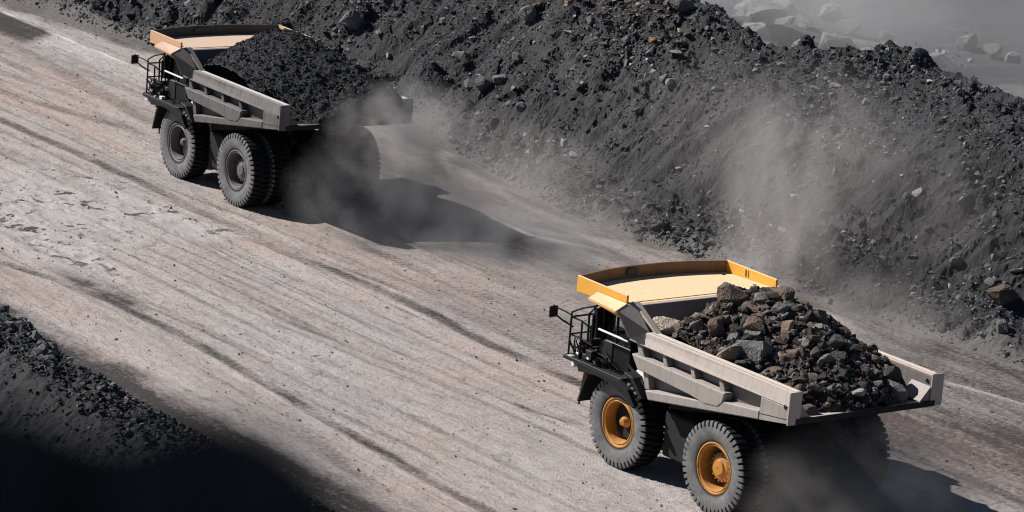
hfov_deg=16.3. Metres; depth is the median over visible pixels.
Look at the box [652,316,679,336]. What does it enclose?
boulder
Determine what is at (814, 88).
rock
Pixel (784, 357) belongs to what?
stone
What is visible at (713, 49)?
rock
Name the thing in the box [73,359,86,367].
rock
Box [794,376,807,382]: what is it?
stone
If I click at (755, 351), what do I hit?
boulder
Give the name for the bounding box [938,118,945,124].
rock
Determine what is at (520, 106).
rock
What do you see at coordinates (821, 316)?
stone
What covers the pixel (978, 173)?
rock
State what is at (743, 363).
stone
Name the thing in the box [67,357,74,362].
rock
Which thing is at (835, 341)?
stone
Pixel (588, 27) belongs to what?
rock
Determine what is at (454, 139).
rock
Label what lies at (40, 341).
rock
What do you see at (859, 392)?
rock
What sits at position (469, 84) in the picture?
boulder
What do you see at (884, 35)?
boulder
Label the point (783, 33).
boulder
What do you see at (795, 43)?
boulder
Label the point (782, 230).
rock
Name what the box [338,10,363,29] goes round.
boulder
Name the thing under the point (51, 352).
rock
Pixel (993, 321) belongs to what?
rock
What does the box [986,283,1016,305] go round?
boulder
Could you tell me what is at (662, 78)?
rock
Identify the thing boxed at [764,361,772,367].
stone
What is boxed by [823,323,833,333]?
stone
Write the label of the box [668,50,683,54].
boulder
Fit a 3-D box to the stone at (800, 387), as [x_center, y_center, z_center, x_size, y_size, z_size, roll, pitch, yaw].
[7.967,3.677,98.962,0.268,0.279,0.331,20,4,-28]
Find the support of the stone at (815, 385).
on the rock load at (840, 400)
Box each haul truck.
[131,24,413,206]
[549,260,944,511]
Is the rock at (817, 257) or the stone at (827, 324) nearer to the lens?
the stone at (827, 324)
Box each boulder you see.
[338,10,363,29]
[464,77,474,90]
[474,75,490,89]
[492,74,506,83]
[518,5,536,21]
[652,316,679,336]
[664,0,694,13]
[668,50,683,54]
[673,322,686,340]
[691,312,703,317]
[707,316,724,335]
[716,344,740,360]
[717,282,749,303]
[731,14,751,24]
[734,0,786,24]
[736,340,772,362]
[742,22,772,41]
[742,329,760,336]
[747,302,763,312]
[763,41,777,46]
[771,286,794,300]
[773,0,795,16]
[774,15,797,39]
[791,13,838,43]
[791,39,799,46]
[802,404,818,415]
[818,32,854,49]
[820,3,841,19]
[829,82,841,87]
[835,19,859,35]
[860,47,873,50]
[879,29,895,40]
[882,366,901,380]
[886,379,908,402]
[950,257,962,265]
[956,34,977,49]
[982,43,1002,56]
[984,277,996,287]
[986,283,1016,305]
[996,319,1008,333]
[1004,52,1020,63]
[1009,268,1023,271]
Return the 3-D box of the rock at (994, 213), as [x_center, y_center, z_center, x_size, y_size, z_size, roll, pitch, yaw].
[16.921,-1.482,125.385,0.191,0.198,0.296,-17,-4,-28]
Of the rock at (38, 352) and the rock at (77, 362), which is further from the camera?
the rock at (38, 352)
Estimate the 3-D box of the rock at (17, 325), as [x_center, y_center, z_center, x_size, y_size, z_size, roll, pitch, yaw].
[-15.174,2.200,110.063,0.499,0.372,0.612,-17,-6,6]
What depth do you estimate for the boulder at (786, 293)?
102.82 m
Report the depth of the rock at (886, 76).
135.43 m
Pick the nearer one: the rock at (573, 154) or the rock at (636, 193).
the rock at (636, 193)
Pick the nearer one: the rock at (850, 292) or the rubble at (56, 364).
the rubble at (56, 364)
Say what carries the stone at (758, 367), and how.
on the rock load at (840, 400)
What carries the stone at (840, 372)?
on the rock load at (840, 400)
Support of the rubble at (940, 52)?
on the pit floor
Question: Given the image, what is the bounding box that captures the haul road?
[0,3,1023,511]
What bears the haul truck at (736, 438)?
on the haul road
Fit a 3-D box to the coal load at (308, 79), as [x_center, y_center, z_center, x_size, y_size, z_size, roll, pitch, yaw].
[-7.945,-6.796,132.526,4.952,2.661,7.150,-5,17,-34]
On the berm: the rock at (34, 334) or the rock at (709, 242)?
the rock at (34, 334)
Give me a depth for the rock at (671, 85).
139.06 m
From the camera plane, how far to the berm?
105.23 m
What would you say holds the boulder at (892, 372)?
on the rock load at (840, 400)
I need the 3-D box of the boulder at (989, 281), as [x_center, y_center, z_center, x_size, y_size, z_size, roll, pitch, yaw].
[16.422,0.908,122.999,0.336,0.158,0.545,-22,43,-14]
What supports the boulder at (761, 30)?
on the pit floor
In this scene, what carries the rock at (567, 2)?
on the spoil slope
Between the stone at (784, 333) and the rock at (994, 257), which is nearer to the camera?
the stone at (784, 333)
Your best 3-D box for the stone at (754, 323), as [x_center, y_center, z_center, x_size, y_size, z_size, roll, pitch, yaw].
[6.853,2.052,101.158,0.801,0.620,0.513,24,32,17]
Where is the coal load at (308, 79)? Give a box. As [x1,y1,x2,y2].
[202,28,402,123]
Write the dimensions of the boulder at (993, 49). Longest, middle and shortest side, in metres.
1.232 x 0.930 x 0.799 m
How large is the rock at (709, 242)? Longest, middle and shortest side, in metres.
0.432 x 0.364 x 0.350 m
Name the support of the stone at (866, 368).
on the rock load at (840, 400)
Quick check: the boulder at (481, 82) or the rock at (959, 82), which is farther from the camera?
the boulder at (481, 82)
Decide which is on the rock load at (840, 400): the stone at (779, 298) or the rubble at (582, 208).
the stone at (779, 298)
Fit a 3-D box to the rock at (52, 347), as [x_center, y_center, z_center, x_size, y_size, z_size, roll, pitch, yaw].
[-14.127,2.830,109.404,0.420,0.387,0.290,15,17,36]
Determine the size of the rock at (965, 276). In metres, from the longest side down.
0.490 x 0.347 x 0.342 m
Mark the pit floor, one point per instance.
(1015, 89)
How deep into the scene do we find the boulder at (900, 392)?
100.11 m
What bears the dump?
on the pit floor
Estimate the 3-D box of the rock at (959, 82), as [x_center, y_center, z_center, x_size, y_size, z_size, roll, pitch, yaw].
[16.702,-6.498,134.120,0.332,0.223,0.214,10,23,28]
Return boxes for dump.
[701,0,1023,98]
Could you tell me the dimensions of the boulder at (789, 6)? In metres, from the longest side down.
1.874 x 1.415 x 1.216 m
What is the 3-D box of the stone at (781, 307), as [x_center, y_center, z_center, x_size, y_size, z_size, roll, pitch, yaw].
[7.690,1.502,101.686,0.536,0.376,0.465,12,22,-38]
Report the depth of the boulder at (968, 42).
221.07 m
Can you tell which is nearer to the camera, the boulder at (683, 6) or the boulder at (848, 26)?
the boulder at (683, 6)
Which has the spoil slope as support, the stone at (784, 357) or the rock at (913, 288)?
the rock at (913, 288)
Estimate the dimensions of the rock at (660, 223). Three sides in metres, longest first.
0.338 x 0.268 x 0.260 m
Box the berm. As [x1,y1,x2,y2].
[0,311,166,434]
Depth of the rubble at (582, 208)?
136.40 m
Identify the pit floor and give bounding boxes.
[726,12,1023,99]
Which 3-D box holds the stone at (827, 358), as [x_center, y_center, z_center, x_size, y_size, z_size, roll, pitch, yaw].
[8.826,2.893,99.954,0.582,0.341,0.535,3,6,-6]
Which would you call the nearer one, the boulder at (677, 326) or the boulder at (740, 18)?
the boulder at (677, 326)
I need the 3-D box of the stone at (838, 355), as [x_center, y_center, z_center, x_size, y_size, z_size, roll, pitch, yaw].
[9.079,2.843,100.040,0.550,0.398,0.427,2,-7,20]
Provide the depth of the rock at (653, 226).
131.68 m
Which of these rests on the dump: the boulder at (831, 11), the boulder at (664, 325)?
the boulder at (831, 11)
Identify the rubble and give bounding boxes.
[0,309,175,434]
[12,0,1023,364]
[466,0,759,98]
[699,1,1012,92]
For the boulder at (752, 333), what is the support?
on the rock load at (840, 400)
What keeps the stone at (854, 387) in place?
on the rock load at (840, 400)
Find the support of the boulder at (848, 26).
on the dump
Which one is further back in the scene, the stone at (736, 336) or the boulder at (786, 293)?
the boulder at (786, 293)
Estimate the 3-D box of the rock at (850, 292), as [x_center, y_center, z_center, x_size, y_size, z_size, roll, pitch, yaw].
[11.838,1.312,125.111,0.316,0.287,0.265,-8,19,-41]
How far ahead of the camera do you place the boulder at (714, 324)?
101.18 m
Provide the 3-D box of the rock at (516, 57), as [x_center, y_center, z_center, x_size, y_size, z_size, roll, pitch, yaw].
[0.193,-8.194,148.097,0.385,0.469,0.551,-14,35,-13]
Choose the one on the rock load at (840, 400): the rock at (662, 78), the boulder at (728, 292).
the boulder at (728, 292)
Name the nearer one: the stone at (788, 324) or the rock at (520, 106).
the stone at (788, 324)
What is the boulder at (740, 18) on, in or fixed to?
on the pit floor
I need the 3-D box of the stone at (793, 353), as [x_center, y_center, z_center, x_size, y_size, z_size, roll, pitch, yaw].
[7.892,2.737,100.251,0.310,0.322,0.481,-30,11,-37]
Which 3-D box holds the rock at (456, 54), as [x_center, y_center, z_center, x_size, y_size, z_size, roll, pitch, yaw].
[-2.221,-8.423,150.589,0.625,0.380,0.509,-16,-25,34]
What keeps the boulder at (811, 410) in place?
on the haul truck at (736, 438)
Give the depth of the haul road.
118.45 m
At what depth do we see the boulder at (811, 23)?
218.39 m
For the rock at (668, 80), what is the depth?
139.12 m
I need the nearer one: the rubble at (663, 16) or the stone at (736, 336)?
the stone at (736, 336)
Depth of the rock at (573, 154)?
139.08 m
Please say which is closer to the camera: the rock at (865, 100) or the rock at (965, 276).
the rock at (965, 276)
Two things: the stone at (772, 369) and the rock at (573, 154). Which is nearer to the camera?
the stone at (772, 369)
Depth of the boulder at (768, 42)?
212.42 m
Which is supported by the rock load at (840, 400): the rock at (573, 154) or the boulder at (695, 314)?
the boulder at (695, 314)
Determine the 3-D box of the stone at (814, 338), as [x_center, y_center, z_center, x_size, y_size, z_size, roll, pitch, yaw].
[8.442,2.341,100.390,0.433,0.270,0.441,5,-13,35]
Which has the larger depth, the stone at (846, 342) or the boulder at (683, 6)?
the boulder at (683, 6)
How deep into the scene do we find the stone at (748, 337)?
100.83 m
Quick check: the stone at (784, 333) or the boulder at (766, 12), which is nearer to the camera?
the stone at (784, 333)
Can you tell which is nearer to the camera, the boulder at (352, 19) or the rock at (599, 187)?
the rock at (599, 187)
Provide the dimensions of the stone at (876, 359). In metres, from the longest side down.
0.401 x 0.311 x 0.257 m
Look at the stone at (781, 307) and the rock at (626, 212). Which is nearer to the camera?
the stone at (781, 307)
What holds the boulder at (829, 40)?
on the dump
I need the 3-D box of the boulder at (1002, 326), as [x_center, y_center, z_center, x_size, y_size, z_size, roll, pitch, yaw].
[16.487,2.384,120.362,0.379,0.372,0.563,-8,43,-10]
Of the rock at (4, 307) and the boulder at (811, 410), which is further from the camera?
the rock at (4, 307)
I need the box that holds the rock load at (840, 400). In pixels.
[670,286,910,412]
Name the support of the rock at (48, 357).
on the berm
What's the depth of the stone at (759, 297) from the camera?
102.30 m
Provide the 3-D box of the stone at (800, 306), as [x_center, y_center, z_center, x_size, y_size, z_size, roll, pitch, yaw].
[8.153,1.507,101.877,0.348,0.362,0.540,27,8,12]
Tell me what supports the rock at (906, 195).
on the spoil slope
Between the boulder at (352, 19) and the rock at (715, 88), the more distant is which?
the boulder at (352, 19)
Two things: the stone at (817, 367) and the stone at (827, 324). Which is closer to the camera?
the stone at (817, 367)
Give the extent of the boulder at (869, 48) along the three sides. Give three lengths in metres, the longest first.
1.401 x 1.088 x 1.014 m
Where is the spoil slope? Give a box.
[0,0,1023,366]
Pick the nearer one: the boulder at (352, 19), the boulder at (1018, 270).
the boulder at (1018, 270)
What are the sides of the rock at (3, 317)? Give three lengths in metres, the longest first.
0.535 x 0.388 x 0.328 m
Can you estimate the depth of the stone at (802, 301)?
103.19 m
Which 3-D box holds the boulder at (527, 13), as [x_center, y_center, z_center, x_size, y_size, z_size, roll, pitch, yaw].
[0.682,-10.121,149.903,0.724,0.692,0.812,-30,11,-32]
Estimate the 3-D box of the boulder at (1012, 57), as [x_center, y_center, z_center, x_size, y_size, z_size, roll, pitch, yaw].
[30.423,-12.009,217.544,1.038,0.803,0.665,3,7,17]
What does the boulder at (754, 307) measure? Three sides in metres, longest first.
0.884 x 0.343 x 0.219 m
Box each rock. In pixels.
[0,304,9,311]
[0,314,12,320]
[4,321,15,330]
[14,321,23,329]
[27,330,39,340]
[31,347,44,355]
[33,343,47,353]
[36,339,48,346]
[41,354,54,363]
[46,342,57,350]
[47,350,57,356]
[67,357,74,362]
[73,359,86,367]
[448,136,457,141]
[451,51,465,58]
[512,52,522,62]
[516,102,525,110]
[564,0,571,5]
[570,151,577,158]
[585,25,592,32]
[595,185,602,189]
[622,208,631,216]
[633,191,641,195]
[649,223,657,229]
[657,220,664,226]
[659,73,672,81]
[665,78,673,84]
[667,83,676,88]
[678,39,686,44]
[689,319,703,328]
[704,239,714,247]
[710,47,718,51]
[712,86,720,90]
[778,228,785,232]
[810,85,819,91]
[814,255,822,259]
[848,289,853,295]
[852,388,865,396]
[862,98,869,103]
[883,73,889,80]
[902,192,912,199]
[910,285,917,291]
[911,47,922,57]
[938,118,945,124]
[953,80,961,84]
[963,274,970,281]
[974,171,981,176]
[984,176,995,186]
[990,318,1000,324]
[991,254,1001,260]
[992,210,998,215]
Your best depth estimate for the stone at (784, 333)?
100.57 m
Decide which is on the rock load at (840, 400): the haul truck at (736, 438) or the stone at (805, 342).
the stone at (805, 342)
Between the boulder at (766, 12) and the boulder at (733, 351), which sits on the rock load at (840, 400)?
the boulder at (733, 351)
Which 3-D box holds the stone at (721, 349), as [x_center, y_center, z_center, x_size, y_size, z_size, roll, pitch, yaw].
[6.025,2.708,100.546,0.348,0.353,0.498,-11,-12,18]
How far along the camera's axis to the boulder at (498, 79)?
147.36 m
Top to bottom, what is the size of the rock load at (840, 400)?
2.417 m
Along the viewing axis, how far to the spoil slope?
135.13 m
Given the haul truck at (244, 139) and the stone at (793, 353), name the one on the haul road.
the haul truck at (244, 139)
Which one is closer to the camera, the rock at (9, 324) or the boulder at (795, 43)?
the rock at (9, 324)
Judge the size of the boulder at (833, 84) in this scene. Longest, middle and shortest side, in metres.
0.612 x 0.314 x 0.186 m
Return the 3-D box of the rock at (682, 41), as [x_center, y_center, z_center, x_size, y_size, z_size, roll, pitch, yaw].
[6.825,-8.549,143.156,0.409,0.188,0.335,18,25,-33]
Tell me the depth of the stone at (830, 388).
98.94 m
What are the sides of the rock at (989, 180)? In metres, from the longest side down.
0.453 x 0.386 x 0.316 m
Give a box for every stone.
[718,347,728,351]
[726,333,740,344]
[734,360,748,367]
[741,334,753,340]
[743,316,765,335]
[753,291,766,302]
[754,364,762,369]
[763,291,781,301]
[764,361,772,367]
[768,366,781,376]
[773,302,790,312]
[779,353,790,365]
[781,320,794,330]
[781,329,790,342]
[785,348,799,357]
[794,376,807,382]
[794,384,805,391]
[795,299,808,306]
[795,303,804,310]
[801,337,810,346]
[805,335,819,342]
[810,364,821,372]
[810,382,819,387]
[813,309,827,322]
[818,353,834,363]
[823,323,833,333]
[826,334,844,348]
[827,385,835,391]
[830,351,846,360]
[833,366,847,378]
[844,339,848,347]
[849,385,857,389]
[859,363,874,376]
[871,354,879,365]
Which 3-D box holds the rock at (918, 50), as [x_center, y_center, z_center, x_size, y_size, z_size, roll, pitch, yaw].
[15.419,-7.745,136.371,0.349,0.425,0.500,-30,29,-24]
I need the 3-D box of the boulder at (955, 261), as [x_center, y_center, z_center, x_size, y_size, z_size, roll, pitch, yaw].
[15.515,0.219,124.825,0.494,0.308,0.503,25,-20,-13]
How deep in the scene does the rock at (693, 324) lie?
101.51 m
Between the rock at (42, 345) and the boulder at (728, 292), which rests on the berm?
the rock at (42, 345)

